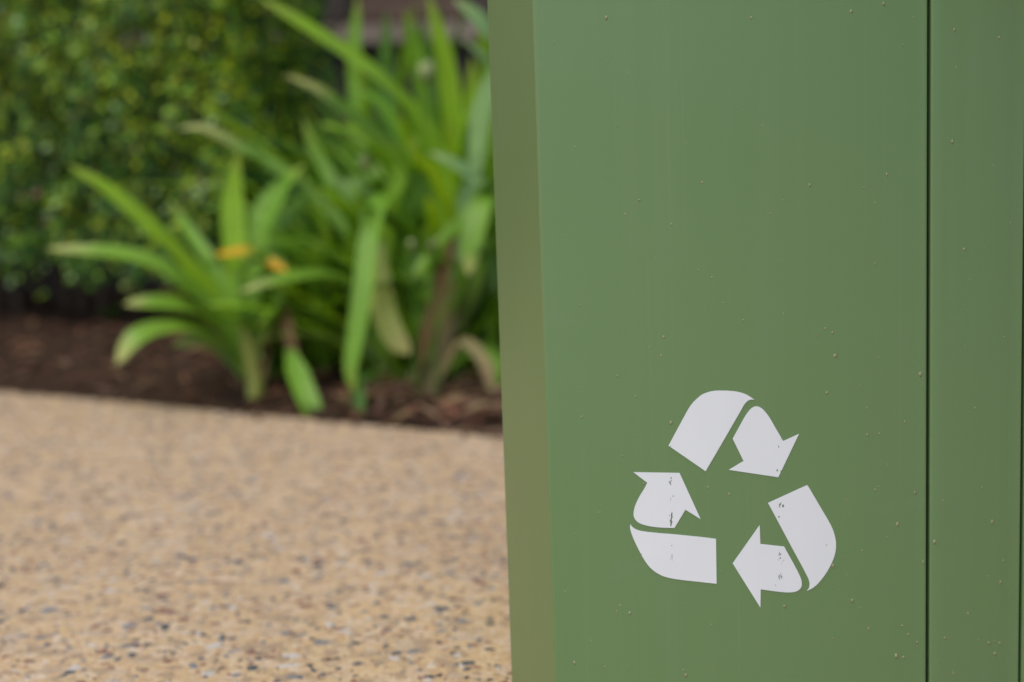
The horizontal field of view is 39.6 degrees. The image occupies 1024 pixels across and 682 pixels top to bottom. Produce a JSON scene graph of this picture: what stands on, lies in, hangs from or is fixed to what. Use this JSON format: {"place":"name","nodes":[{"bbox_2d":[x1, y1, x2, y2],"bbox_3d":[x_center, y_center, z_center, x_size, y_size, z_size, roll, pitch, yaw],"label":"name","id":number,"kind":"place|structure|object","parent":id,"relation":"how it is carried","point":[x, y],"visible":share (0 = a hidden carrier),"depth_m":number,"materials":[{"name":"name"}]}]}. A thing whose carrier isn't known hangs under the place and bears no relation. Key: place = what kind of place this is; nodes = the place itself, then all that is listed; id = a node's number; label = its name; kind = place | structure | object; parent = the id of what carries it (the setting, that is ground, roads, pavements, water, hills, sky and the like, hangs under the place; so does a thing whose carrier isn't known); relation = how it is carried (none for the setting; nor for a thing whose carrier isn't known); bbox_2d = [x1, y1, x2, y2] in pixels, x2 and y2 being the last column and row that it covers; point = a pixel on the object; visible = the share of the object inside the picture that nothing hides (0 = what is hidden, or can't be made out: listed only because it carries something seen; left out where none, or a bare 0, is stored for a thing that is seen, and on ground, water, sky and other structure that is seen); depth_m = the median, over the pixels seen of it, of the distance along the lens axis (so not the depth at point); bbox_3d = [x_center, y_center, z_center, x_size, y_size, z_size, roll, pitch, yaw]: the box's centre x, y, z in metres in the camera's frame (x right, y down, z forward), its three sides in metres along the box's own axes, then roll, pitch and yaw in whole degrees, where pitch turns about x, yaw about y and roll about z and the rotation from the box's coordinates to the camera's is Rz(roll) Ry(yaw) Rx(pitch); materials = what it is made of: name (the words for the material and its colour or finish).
{"place":"outdoors","nodes":[
{"label":"outdoors","id":0,"kind":"place"},
{"bbox_2d":[0,290,502,452],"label":"planting bed","id":1,"kind":"object","parent":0,"point":[49,346],"visible":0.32,"depth_m":3.05,"materials":[{"name":"soil"}]},
{"bbox_2d":[95,304,122,318],"bbox_3d":[-1.087,-0.077,3.843,0.060,0.048,0.078,-2,7,0],"label":"weed","id":2,"kind":"object","parent":1,"relation":"on","point":[107,314],"visible":0.84,"depth_m":3.84,"materials":[{"name":"green plant"}]},
{"bbox_2d":[113,356,131,364],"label":"dry leaf","id":3,"kind":"object","parent":1,"relation":"on","point":[127,358],"visible":0.58,"depth_m":3.17,"materials":[{"name":"plant"}]},
{"bbox_2d":[0,0,355,316],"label":"hedge","id":4,"kind":"object","parent":1,"relation":"on","point":[32,239],"visible":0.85,"depth_m":3.48,"materials":[{"name":"green plant"}]},
{"bbox_2d":[47,153,341,415],"bbox_3d":[-0.602,-0.106,2.805,0.538,0.522,0.476,-2,7,0],"label":"strap leaf plant","id":5,"kind":"object","parent":1,"relation":"on","point":[204,281],"visible":0.88,"depth_m":2.77,"materials":[{"name":"green plant"}]},
{"bbox_2d":[186,345,212,352],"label":"dry leaf","id":6,"kind":"object","parent":1,"relation":"on","point":[199,347],"visible":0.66,"depth_m":3.21,"materials":[{"name":"brown plant"}]},
{"bbox_2d":[157,227,350,378],"bbox_3d":[-0.436,-0.084,2.954,0.631,0.313,0.541,-2,7,0],"label":"strap leaf plant","id":7,"kind":"object","parent":1,"relation":"on","point":[318,351],"visible":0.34,"depth_m":2.86,"materials":[{"name":"green plant"}]},
{"bbox_2d":[91,0,478,250],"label":"strap leaf plant","id":8,"kind":"object","parent":1,"relation":"on","point":[330,154],"visible":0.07,"depth_m":3.31,"materials":[{"name":"green plant"}]},
{"bbox_2d":[157,149,425,354],"bbox_3d":[-0.361,-0.183,3.006,0.744,0.447,0.708,-2,7,0],"label":"strap leaf plant","id":9,"kind":"object","parent":1,"relation":"on","point":[353,234],"visible":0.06,"depth_m":2.87,"materials":[{"name":"green plant"}]},
{"bbox_2d":[195,172,421,368],"bbox_3d":[-0.404,-0.153,2.996,0.595,0.407,0.591,-8,10,-41],"label":"strap leaf plant","id":10,"kind":"object","parent":1,"relation":"on","point":[336,356],"visible":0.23,"depth_m":2.86,"materials":[{"name":"green plant"}]},
{"bbox_2d":[168,0,467,205],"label":"strap leaf plant","id":11,"kind":"object","parent":1,"relation":"on","point":[373,113],"visible":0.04,"depth_m":3.26,"materials":[{"name":"green plant"}]},
{"bbox_2d":[310,368,335,377],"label":"dry leaf","id":12,"kind":"object","parent":1,"relation":"on","point":[318,372],"visible":0.87,"depth_m":2.87,"materials":[{"name":"brown plant"}]},
{"bbox_2d":[166,85,493,267],"bbox_3d":[-0.234,-0.294,3.103,0.908,0.595,1.224,-5,8,-20],"label":"strap leaf plant","id":13,"kind":"object","parent":1,"relation":"on","point":[344,211],"visible":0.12,"depth_m":3.00,"materials":[{"name":"green plant"}]},
{"bbox_2d":[178,117,498,416],"bbox_3d":[-0.259,-0.176,2.887,0.770,0.564,0.622,-6,8,-29],"label":"strap leaf plant","id":14,"kind":"object","parent":1,"relation":"on","point":[371,312],"visible":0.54,"depth_m":2.77,"materials":[{"name":"green plant"}]},
{"bbox_2d":[337,393,349,403],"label":"dry leaf","id":15,"kind":"object","parent":1,"relation":"on","point":[342,395],"visible":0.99,"depth_m":2.63,"materials":[{"name":"brown plant"}]},
{"bbox_2d":[231,0,500,392],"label":"strap leaf plant","id":16,"kind":"object","parent":1,"relation":"on","point":[461,302],"visible":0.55,"depth_m":2.75,"materials":[{"name":"green plant"}]},
{"bbox_2d":[236,74,495,341],"bbox_3d":[-0.007,-0.306,2.942,1.102,0.646,1.142,-2,7,0],"label":"strap leaf plant","id":17,"kind":"object","parent":1,"relation":"on","point":[400,229],"visible":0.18,"depth_m":2.73,"materials":[{"name":"green plant"}]},
{"bbox_2d":[358,154,376,386],"bbox_3d":[-0.278,-0.136,2.777,0.025,0.456,0.026,-2,7,0],"label":"seed head","id":18,"kind":"object","parent":1,"relation":"on","point":[364,161],"visible":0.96,"depth_m":2.75},
{"bbox_2d":[395,409,417,420],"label":"dry leaf","id":19,"kind":"object","parent":1,"relation":"on","point":[403,413],"visible":1,"depth_m":2.50,"materials":[{"name":"brown plant"}]},
{"bbox_2d":[408,239,419,399],"bbox_3d":[-0.180,-0.039,2.638,0.014,0.301,0.015,-2,7,0],"label":"seed head","id":20,"kind":"object","parent":1,"relation":"on","point":[411,243],"visible":1,"depth_m":2.63},
{"bbox_2d":[418,61,434,119],"bbox_3d":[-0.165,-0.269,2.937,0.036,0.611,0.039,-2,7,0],"label":"seed head","id":21,"kind":"object","parent":1,"relation":"on","point":[426,71],"visible":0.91,"depth_m":2.89},
{"bbox_2d":[427,240,438,400],"bbox_3d":[-0.144,-0.037,2.638,0.014,0.301,0.015,-2,7,0],"label":"seed head","id":22,"kind":"object","parent":1,"relation":"on","point":[431,244],"visible":0.98,"depth_m":2.63},
{"bbox_2d":[441,394,471,404],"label":"dry leaf","id":23,"kind":"object","parent":1,"relation":"on","point":[455,396],"visible":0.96,"depth_m":2.57,"materials":[{"name":"plant"}]},
{"bbox_2d":[454,370,482,381],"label":"dry leaf","id":24,"kind":"object","parent":1,"relation":"on","point":[469,374],"visible":0.77,"depth_m":2.75,"materials":[{"name":"brown plant"}]},
{"bbox_2d":[463,401,497,410],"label":"dry leaf","id":25,"kind":"object","parent":1,"relation":"on","point":[478,404],"visible":0.96,"depth_m":2.52,"materials":[{"name":"plant"}]},
{"bbox_2d":[0,391,511,681],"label":"pavement","id":26,"kind":"structure","parent":0,"point":[145,543],"depth_m":1.69,"materials":[{"name":"stone"}]},
{"bbox_2d":[0,0,488,296],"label":"garden wall","id":27,"kind":"structure","parent":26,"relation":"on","point":[372,17],"depth_m":4.61,"materials":[{"name":"brown stone"}]},
{"bbox_2d":[487,0,1023,681],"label":"recycling bin","id":28,"kind":"object","parent":26,"relation":"on","point":[761,294],"visible":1,"depth_m":1.02,"materials":[{"name":"green paint"}]},
{"bbox_2d":[534,0,926,681],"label":"door","id":29,"kind":"structure","parent":28,"relation":"in","point":[733,193],"depth_m":1.01,"materials":[{"name":"green paint"}]}
]}

